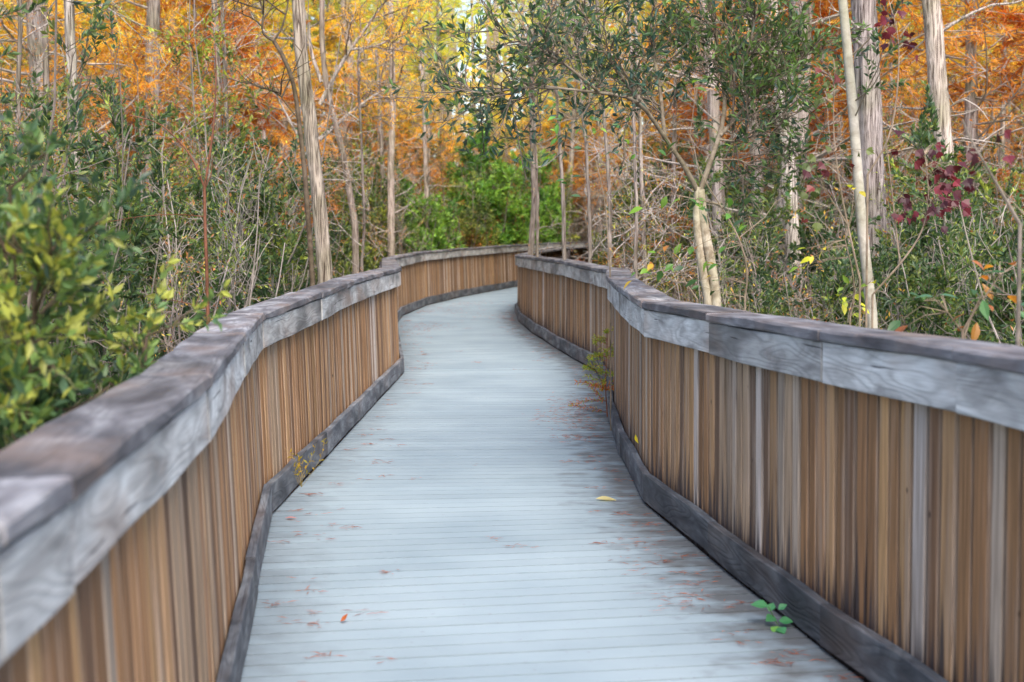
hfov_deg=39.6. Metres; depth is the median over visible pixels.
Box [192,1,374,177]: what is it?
cypress tree
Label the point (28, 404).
laurel bush
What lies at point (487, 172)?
evergreen shrub
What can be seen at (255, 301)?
evergreen shrub
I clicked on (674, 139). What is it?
slender tree
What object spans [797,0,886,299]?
cypress tree
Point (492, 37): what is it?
wood
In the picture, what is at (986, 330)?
evergreen shrub
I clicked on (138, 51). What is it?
cypress tree
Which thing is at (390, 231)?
slender tree
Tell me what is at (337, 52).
cypress tree
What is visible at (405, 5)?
cypress tree
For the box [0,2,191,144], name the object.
cypress tree
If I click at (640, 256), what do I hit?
bare shrub
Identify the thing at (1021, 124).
cypress tree
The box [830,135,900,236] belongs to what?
evergreen shrub
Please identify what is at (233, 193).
bare shrub
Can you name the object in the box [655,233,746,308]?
bare shrub
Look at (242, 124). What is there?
cypress tree
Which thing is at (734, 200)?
evergreen shrub
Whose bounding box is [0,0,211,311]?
cypress tree
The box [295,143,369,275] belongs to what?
evergreen shrub
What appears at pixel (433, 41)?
cypress tree
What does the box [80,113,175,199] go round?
bare shrub
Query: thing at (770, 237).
evergreen shrub
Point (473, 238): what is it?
shrub
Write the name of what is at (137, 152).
evergreen shrub
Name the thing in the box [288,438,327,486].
dead weed
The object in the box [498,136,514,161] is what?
evergreen shrub
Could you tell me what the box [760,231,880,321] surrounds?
evergreen shrub
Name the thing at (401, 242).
bare shrub
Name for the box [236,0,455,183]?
cypress tree
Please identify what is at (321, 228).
cypress tree
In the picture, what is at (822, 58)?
slender tree
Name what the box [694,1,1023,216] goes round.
cypress tree
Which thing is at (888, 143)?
evergreen shrub
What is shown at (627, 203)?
evergreen shrub
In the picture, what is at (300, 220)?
evergreen shrub
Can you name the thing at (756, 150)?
cypress tree
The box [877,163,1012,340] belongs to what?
evergreen shrub
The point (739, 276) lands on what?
evergreen shrub
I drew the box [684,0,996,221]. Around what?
cypress tree
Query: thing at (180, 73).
cypress tree
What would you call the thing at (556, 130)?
laurel sapling
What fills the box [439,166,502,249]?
yellow green shrub
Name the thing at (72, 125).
evergreen shrub
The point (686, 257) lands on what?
bare shrub
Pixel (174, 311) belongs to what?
bare shrub
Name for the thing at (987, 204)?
evergreen shrub
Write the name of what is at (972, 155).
maple sapling
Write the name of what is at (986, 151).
bare shrub
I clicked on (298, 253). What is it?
evergreen shrub
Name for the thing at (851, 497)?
wooden railing
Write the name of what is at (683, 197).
yellow green shrub
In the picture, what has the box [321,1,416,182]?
cypress tree
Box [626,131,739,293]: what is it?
evergreen shrub
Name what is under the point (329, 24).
cypress tree
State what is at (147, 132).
evergreen shrub
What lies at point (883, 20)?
maple sapling
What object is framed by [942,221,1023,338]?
evergreen shrub
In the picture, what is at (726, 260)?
bare shrub
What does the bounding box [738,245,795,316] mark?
evergreen shrub
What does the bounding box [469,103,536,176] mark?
evergreen shrub
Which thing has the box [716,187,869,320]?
bare shrub
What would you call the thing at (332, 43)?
cypress tree
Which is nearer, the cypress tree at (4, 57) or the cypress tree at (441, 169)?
the cypress tree at (4, 57)
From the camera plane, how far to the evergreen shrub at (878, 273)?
9.95 m
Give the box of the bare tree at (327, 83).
[235,0,511,273]
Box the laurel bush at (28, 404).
[0,107,232,450]
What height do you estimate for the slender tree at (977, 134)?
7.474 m
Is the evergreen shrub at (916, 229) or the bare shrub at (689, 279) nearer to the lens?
the evergreen shrub at (916, 229)
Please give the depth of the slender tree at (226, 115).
15.79 m
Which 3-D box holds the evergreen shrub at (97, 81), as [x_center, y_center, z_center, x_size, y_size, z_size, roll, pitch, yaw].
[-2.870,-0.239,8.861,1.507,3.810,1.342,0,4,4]
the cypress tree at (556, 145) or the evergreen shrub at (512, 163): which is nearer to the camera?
the evergreen shrub at (512, 163)
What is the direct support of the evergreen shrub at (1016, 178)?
on the ground
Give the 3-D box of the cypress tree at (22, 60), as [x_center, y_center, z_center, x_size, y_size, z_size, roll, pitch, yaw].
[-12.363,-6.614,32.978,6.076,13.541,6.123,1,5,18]
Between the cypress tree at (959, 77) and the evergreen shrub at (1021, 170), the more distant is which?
the cypress tree at (959, 77)
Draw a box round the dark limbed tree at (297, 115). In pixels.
[203,0,319,285]
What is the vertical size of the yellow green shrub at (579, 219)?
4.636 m
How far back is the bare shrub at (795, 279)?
12.80 m
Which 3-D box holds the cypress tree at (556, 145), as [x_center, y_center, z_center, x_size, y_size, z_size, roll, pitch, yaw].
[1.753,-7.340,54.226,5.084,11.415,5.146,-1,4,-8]
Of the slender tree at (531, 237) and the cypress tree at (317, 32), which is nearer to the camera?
the slender tree at (531, 237)
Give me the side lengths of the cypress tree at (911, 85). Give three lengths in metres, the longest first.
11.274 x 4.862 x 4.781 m
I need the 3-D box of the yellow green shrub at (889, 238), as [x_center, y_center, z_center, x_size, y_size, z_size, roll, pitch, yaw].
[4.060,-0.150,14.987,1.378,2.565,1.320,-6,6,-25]
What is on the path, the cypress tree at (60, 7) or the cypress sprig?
the cypress sprig
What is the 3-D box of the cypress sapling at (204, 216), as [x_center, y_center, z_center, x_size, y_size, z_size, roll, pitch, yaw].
[-1.943,0.045,8.232,0.870,3.608,0.353,-1,4,0]
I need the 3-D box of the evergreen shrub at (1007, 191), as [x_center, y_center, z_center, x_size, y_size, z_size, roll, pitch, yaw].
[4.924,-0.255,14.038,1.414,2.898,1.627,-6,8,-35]
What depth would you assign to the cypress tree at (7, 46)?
34.65 m
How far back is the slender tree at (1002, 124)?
23.77 m
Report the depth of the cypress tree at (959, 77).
41.17 m
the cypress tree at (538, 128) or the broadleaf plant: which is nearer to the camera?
the broadleaf plant
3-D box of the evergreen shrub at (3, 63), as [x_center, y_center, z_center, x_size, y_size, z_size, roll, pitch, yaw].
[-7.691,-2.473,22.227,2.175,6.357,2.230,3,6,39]
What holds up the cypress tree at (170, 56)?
on the ground
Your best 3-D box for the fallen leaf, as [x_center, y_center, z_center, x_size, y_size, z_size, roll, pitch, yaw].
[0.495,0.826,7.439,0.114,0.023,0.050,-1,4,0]
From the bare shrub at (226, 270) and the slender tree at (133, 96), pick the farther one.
the slender tree at (133, 96)
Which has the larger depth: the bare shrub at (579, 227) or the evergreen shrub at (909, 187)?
the bare shrub at (579, 227)
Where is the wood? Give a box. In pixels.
[0,0,989,241]
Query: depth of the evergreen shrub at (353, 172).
37.78 m
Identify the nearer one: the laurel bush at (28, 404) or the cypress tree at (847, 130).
the laurel bush at (28, 404)
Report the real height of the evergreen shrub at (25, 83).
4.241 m
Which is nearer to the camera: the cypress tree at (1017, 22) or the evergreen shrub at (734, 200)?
the cypress tree at (1017, 22)
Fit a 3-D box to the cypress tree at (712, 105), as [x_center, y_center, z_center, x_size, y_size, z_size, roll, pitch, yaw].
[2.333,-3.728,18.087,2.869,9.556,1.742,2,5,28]
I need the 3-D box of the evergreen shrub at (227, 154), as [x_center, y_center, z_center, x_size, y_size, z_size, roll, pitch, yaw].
[-2.795,-0.269,12.649,1.564,3.301,1.670,-3,5,-33]
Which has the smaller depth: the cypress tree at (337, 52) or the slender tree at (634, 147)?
the slender tree at (634, 147)
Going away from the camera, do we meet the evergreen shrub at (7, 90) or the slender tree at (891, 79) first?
the evergreen shrub at (7, 90)
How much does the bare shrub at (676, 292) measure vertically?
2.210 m
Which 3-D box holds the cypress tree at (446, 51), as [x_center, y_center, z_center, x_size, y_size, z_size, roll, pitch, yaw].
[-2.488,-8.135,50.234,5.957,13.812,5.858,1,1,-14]
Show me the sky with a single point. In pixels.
(484, 37)
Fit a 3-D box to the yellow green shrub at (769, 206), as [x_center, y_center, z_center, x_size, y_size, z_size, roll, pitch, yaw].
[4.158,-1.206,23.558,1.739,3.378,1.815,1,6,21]
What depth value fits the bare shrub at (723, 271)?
11.13 m
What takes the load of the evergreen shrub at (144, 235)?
on the ground
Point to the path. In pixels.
(478, 458)
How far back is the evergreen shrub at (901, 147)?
16.64 m
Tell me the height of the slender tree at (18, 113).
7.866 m
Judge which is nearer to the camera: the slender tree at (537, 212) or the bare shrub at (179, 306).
the bare shrub at (179, 306)
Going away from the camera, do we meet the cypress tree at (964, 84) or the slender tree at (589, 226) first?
the slender tree at (589, 226)
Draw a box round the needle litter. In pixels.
[262,300,862,681]
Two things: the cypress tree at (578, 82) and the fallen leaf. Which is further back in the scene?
the cypress tree at (578, 82)
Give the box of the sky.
[1,0,1001,237]
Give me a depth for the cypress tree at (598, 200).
49.36 m
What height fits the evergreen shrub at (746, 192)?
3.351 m
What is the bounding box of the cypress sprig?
[568,326,613,416]
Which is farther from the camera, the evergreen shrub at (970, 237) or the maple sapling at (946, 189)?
the evergreen shrub at (970, 237)
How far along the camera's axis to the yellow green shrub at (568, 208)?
46.83 m
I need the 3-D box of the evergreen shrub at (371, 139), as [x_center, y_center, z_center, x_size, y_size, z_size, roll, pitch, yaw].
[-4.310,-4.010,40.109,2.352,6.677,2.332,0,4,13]
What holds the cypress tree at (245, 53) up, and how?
on the ground
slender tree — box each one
[0,0,128,217]
[0,0,144,191]
[61,0,233,223]
[142,0,290,224]
[145,0,307,281]
[264,4,405,275]
[344,0,433,257]
[346,40,424,257]
[387,45,472,249]
[451,0,606,263]
[477,7,611,256]
[493,0,585,255]
[504,0,696,281]
[516,0,684,263]
[561,0,719,284]
[601,0,756,298]
[613,0,732,298]
[770,2,903,287]
[840,3,924,248]
[920,0,1018,220]
[946,0,1023,228]
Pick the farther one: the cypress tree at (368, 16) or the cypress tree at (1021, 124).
the cypress tree at (368, 16)
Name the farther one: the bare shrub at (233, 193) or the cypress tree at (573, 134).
the cypress tree at (573, 134)
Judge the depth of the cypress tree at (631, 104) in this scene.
51.41 m
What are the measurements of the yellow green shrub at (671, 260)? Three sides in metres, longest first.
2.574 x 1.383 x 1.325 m
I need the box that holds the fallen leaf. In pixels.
[596,496,614,499]
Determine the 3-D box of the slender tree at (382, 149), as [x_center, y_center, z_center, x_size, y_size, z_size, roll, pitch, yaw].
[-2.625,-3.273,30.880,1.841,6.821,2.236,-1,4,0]
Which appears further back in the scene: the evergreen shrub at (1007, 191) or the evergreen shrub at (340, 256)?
the evergreen shrub at (340, 256)
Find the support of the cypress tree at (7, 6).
on the ground
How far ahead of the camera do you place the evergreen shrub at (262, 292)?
12.14 m
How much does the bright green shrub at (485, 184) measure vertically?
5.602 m
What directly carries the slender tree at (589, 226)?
on the ground
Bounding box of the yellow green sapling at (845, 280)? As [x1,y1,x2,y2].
[789,185,880,324]
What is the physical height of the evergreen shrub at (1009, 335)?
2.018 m
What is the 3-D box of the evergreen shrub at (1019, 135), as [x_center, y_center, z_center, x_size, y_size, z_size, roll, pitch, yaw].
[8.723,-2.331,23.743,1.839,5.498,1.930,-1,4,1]
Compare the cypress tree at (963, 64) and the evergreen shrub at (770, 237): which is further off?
the cypress tree at (963, 64)
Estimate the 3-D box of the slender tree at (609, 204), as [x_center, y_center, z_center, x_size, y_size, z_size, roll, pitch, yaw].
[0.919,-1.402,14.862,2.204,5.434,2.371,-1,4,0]
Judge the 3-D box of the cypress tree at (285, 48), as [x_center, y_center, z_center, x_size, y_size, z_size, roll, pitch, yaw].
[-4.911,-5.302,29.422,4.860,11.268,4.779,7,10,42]
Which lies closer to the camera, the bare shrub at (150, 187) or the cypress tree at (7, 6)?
the bare shrub at (150, 187)
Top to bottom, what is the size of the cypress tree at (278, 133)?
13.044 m
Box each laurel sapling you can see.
[526,76,634,430]
[623,243,716,302]
[629,79,788,310]
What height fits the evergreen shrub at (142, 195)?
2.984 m
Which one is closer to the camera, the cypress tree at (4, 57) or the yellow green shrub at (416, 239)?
the cypress tree at (4, 57)
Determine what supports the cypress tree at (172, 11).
on the ground
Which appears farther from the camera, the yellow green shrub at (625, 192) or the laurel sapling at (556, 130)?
the yellow green shrub at (625, 192)
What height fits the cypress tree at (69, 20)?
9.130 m
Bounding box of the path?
[241,287,863,681]
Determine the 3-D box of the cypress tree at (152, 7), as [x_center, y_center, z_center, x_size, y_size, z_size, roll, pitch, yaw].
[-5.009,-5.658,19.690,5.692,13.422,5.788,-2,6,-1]
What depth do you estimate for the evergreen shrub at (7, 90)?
16.31 m
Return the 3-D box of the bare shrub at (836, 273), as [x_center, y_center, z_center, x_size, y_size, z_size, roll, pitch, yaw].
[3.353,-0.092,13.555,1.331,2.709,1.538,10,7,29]
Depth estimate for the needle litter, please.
6.46 m
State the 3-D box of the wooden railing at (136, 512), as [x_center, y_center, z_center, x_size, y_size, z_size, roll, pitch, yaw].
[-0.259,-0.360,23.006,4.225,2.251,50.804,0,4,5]
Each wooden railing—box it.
[0,240,607,681]
[515,244,1023,681]
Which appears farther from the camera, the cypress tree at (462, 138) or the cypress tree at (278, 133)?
the cypress tree at (462, 138)
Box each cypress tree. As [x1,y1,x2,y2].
[0,0,27,124]
[0,0,133,170]
[0,0,135,164]
[0,0,137,184]
[0,0,197,194]
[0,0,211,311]
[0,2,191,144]
[0,16,26,154]
[2,0,288,185]
[3,0,210,230]
[4,0,368,252]
[13,0,196,185]
[74,0,199,191]
[84,0,344,284]
[90,3,205,177]
[91,0,301,234]
[130,11,205,189]
[140,0,380,212]
[162,0,338,204]
[163,0,367,225]
[166,0,415,243]
[172,23,280,181]
[189,5,318,150]
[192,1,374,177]
[231,0,483,249]
[235,0,332,283]
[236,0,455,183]
[264,0,443,224]
[266,0,367,181]
[277,0,447,200]
[306,0,459,186]
[314,56,388,267]
[316,0,474,219]
[317,1,406,162]
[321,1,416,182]
[325,0,420,176]
[362,0,496,208]
[389,56,474,244]
[395,0,505,189]
[396,0,484,193]
[397,0,471,197]
[473,0,643,234]
[475,0,593,241]
[488,0,625,239]
[508,0,619,241]
[515,0,631,243]
[528,0,1023,304]
[535,5,672,241]
[539,0,661,240]
[545,0,844,260]
[548,71,607,241]
[549,2,730,199]
[552,98,606,241]
[561,0,894,231]
[566,1,850,266]
[573,90,637,224]
[584,5,680,203]
[593,0,898,244]
[623,0,773,282]
[625,29,687,190]
[648,0,929,292]
[654,0,827,304]
[673,1,787,290]
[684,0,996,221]
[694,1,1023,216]
[729,0,1023,278]
[782,0,1023,232]
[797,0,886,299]
[802,0,1023,248]
[811,0,998,210]
[812,8,1014,199]
[814,8,999,212]
[817,15,1014,158]
[881,0,1023,163]
[905,0,1023,226]
[908,10,1011,188]
[909,2,1021,188]
[918,0,1023,225]
[943,0,1023,177]
[947,0,1023,166]
[956,1,1023,164]
[958,1,1017,204]
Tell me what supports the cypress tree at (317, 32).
on the ground
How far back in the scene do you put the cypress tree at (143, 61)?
28.81 m
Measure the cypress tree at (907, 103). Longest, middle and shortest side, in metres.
12.084 x 5.560 x 5.086 m
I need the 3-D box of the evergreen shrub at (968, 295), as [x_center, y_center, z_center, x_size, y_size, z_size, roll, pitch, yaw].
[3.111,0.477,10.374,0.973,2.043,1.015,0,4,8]
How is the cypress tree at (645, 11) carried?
on the ground
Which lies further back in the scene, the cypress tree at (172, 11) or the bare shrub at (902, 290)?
the cypress tree at (172, 11)
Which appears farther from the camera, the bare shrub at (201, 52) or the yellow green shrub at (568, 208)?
the yellow green shrub at (568, 208)
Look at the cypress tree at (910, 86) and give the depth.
32.96 m
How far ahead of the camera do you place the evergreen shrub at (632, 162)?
48.02 m
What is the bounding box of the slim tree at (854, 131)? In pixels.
[820,0,912,328]
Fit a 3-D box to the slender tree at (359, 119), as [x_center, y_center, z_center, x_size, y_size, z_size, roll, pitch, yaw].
[-2.127,-1.498,17.851,1.950,5.238,1.722,2,5,34]
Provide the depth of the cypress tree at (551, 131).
51.81 m
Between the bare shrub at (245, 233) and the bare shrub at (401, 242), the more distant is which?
the bare shrub at (401, 242)
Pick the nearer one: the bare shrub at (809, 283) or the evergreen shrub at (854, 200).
the bare shrub at (809, 283)
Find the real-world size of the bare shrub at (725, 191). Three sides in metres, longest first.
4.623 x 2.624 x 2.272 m
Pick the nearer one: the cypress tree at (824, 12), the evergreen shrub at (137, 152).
the cypress tree at (824, 12)
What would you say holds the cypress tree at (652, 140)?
on the ground
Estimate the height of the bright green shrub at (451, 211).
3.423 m
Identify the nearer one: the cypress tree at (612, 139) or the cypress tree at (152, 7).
the cypress tree at (152, 7)
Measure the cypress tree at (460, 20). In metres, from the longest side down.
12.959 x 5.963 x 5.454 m
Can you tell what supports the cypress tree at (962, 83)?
on the ground
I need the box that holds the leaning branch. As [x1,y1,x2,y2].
[964,188,1023,338]
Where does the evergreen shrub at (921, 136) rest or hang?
on the ground
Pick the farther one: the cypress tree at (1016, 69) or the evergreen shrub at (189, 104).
the cypress tree at (1016, 69)
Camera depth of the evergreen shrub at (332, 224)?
18.68 m
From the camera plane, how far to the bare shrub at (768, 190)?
26.00 m
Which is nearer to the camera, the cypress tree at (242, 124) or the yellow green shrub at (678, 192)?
the yellow green shrub at (678, 192)
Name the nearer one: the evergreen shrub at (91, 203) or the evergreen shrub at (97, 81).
the evergreen shrub at (97, 81)
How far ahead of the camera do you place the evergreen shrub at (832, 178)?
17.64 m
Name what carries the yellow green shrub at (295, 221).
on the ground
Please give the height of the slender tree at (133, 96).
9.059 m
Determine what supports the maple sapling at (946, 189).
on the ground
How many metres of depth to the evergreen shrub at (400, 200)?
33.32 m
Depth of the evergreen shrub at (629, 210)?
29.57 m
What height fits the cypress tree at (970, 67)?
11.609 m
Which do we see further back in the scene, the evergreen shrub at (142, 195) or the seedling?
the evergreen shrub at (142, 195)
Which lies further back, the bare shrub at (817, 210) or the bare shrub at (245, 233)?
the bare shrub at (817, 210)
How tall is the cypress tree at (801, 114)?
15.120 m
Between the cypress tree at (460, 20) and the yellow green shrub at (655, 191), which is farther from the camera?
the cypress tree at (460, 20)
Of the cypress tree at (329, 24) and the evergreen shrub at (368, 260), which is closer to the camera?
the evergreen shrub at (368, 260)
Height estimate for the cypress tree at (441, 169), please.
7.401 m
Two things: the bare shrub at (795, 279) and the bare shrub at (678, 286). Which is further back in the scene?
the bare shrub at (678, 286)
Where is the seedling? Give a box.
[751,600,792,633]
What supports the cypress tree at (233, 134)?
on the ground
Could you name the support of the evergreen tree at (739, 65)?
on the ground
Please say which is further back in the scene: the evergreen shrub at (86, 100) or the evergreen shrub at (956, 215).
the evergreen shrub at (86, 100)
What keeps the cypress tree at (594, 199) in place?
on the ground
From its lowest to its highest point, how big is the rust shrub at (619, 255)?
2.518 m
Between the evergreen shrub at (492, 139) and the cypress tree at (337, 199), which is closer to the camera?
the cypress tree at (337, 199)
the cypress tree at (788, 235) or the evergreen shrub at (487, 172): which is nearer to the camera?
the cypress tree at (788, 235)
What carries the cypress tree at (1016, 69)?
on the ground
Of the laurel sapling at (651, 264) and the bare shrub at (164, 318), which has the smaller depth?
the laurel sapling at (651, 264)
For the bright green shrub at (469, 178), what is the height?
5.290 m
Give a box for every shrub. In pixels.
[0,0,69,214]
[0,0,129,417]
[0,0,161,400]
[0,55,2,142]
[0,73,59,212]
[0,73,125,215]
[1,74,178,405]
[1,240,139,408]
[6,61,115,344]
[13,55,110,180]
[15,39,148,262]
[21,162,113,344]
[53,170,120,295]
[66,148,162,295]
[69,136,284,386]
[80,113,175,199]
[80,150,260,403]
[95,178,166,248]
[97,88,317,350]
[97,272,226,387]
[102,120,271,350]
[103,231,212,385]
[104,103,213,284]
[110,108,170,207]
[121,147,182,284]
[126,95,298,347]
[137,29,288,274]
[139,136,313,350]
[139,265,199,351]
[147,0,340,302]
[152,150,192,222]
[153,242,269,345]
[165,161,314,308]
[172,86,314,275]
[182,114,280,299]
[188,109,337,288]
[267,137,347,286]
[274,164,343,276]
[288,227,332,282]
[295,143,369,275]
[298,210,351,283]
[316,166,385,275]
[325,86,397,231]
[327,135,404,274]
[329,134,378,232]
[335,148,412,253]
[351,205,395,269]
[379,194,432,253]
[386,178,444,246]
[394,165,458,254]
[397,206,448,250]
[430,191,468,248]
[433,115,488,193]
[435,142,487,211]
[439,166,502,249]
[442,121,528,246]
[447,221,492,247]
[456,160,503,240]
[468,113,571,242]
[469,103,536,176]
[488,98,543,235]
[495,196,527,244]
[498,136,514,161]
[514,182,570,244]
[542,156,582,241]
[552,166,604,241]
[572,184,595,241]
[579,230,659,285]
[584,231,665,284]
[587,223,618,266]
[600,148,666,284]
[601,234,668,287]
[603,136,682,266]
[606,162,655,263]
[624,131,660,207]
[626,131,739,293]
[637,160,726,287]
[638,161,691,243]
[644,173,677,214]
[647,216,702,301]
[649,270,701,301]
[650,220,741,302]
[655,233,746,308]
[655,247,755,305]
[663,136,770,221]
[674,253,697,302]
[677,205,851,315]
[678,95,852,318]
[680,200,784,308]
[684,138,751,278]
[709,147,832,308]
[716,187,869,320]
[717,220,801,317]
[723,138,841,226]
[724,179,774,250]
[724,228,785,312]
[732,285,831,321]
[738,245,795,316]
[740,168,803,273]
[740,178,856,310]
[740,181,836,279]
[741,144,915,315]
[747,146,856,312]
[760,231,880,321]
[781,184,1003,338]
[786,256,832,313]
[797,166,998,338]
[798,200,911,317]
[800,271,891,328]
[805,282,906,331]
[809,233,906,331]
[818,184,924,294]
[821,79,998,322]
[827,189,980,323]
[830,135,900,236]
[834,235,933,329]
[835,206,896,303]
[845,75,971,263]
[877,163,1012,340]
[877,192,1023,338]
[881,73,981,250]
[882,71,928,191]
[883,156,1021,335]
[887,104,1023,227]
[887,190,979,316]
[903,47,1022,208]
[905,117,1023,310]
[907,270,987,330]
[934,170,1023,343]
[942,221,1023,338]
[953,319,1022,345]
[957,178,1023,346]
[960,144,1023,271]
[964,167,1023,299]
[968,151,1017,274]
[982,72,1023,237]
[985,135,1023,272]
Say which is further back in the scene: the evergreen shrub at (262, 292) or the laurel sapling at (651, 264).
the evergreen shrub at (262, 292)
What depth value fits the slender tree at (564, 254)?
16.83 m
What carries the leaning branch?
on the ground
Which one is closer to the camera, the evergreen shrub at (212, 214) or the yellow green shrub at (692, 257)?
the evergreen shrub at (212, 214)
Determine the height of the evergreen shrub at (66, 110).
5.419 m
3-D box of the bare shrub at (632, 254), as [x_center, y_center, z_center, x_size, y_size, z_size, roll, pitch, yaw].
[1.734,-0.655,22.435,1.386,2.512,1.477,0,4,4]
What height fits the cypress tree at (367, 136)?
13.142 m
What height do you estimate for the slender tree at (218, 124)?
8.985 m
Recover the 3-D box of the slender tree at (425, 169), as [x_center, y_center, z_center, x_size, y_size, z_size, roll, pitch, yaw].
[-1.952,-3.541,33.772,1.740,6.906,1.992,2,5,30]
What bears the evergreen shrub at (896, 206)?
on the ground
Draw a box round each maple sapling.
[792,56,874,326]
[865,0,924,327]
[871,130,971,327]
[961,120,1021,345]
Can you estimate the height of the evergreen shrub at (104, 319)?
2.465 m
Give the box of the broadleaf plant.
[887,260,1023,339]
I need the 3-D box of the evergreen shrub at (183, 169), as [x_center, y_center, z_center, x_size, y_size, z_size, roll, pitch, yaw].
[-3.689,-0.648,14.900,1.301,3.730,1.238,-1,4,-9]
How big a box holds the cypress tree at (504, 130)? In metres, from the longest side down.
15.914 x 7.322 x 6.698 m
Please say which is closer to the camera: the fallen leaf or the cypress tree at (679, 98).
the fallen leaf
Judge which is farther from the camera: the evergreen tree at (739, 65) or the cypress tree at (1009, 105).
the cypress tree at (1009, 105)
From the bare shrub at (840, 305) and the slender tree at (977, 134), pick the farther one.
the slender tree at (977, 134)
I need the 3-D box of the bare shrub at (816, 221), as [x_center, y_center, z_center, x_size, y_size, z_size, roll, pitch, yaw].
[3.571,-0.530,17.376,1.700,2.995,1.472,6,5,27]
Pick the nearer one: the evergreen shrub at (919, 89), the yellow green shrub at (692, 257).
the yellow green shrub at (692, 257)
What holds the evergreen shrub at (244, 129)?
on the ground
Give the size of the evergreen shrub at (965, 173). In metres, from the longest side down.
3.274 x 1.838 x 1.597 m
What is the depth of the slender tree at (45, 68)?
15.78 m
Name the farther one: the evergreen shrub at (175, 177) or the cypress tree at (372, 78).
the cypress tree at (372, 78)
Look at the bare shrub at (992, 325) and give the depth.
7.33 m
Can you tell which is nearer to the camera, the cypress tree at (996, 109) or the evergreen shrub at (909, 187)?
the evergreen shrub at (909, 187)
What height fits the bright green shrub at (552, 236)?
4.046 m
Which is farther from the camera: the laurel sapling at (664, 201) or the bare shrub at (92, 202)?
the bare shrub at (92, 202)
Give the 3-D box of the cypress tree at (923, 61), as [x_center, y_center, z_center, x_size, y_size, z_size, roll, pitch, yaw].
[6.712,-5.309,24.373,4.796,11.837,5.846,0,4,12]
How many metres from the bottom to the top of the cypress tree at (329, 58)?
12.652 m
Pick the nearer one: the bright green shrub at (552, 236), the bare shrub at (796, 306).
the bare shrub at (796, 306)
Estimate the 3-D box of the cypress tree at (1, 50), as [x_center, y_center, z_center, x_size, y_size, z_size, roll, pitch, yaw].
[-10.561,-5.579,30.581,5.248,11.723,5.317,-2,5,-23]
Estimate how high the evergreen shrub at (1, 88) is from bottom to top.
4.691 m
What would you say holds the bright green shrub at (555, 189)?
on the ground
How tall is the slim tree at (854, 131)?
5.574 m
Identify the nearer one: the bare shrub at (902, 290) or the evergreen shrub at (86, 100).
the bare shrub at (902, 290)
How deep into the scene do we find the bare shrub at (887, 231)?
14.29 m
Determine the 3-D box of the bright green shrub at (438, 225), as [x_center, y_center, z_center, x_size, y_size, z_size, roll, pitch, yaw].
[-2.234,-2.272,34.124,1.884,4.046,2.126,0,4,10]
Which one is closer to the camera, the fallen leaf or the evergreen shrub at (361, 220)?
the fallen leaf
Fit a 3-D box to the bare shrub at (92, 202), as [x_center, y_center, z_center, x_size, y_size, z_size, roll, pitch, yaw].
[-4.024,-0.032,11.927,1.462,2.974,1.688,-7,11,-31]
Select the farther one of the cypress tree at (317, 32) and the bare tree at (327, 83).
the cypress tree at (317, 32)
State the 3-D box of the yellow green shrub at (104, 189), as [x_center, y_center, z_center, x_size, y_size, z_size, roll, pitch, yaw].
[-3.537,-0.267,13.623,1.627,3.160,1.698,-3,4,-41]
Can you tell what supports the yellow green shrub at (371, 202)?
on the ground
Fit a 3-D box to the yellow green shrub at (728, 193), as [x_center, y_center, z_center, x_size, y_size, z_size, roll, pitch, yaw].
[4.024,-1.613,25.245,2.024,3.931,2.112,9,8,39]
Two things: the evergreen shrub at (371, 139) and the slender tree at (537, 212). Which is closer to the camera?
the slender tree at (537, 212)
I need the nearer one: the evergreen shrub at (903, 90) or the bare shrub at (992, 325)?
the bare shrub at (992, 325)
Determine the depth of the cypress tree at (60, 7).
26.65 m
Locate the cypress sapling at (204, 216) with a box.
[95,35,241,324]
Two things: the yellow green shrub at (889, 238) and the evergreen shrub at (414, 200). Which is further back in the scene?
the evergreen shrub at (414, 200)
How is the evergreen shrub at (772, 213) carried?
on the ground
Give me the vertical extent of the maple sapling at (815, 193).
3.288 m
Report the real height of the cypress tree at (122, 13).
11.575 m
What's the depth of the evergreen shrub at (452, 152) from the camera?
50.53 m
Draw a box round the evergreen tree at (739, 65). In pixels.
[381,0,871,305]
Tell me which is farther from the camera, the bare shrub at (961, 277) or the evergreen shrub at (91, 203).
the evergreen shrub at (91, 203)
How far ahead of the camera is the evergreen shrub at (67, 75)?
12.71 m
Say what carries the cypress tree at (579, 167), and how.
on the ground
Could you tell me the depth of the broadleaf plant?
5.21 m
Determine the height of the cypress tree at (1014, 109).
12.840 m
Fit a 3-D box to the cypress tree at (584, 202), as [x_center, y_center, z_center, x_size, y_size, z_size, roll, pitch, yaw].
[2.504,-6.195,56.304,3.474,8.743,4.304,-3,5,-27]
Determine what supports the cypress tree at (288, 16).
on the ground
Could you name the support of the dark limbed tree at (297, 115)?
on the ground
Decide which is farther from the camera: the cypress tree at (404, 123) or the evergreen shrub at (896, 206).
the cypress tree at (404, 123)
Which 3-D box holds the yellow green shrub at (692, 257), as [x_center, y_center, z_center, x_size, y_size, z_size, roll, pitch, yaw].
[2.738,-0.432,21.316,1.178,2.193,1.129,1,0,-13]
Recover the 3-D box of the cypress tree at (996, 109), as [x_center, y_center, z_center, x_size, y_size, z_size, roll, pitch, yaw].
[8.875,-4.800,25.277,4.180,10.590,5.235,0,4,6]
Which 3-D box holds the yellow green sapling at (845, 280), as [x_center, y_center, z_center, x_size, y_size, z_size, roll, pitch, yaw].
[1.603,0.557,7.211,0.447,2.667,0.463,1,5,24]
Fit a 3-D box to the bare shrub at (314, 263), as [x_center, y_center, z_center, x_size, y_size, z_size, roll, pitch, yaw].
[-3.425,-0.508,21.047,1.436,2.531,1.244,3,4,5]
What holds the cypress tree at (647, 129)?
on the ground

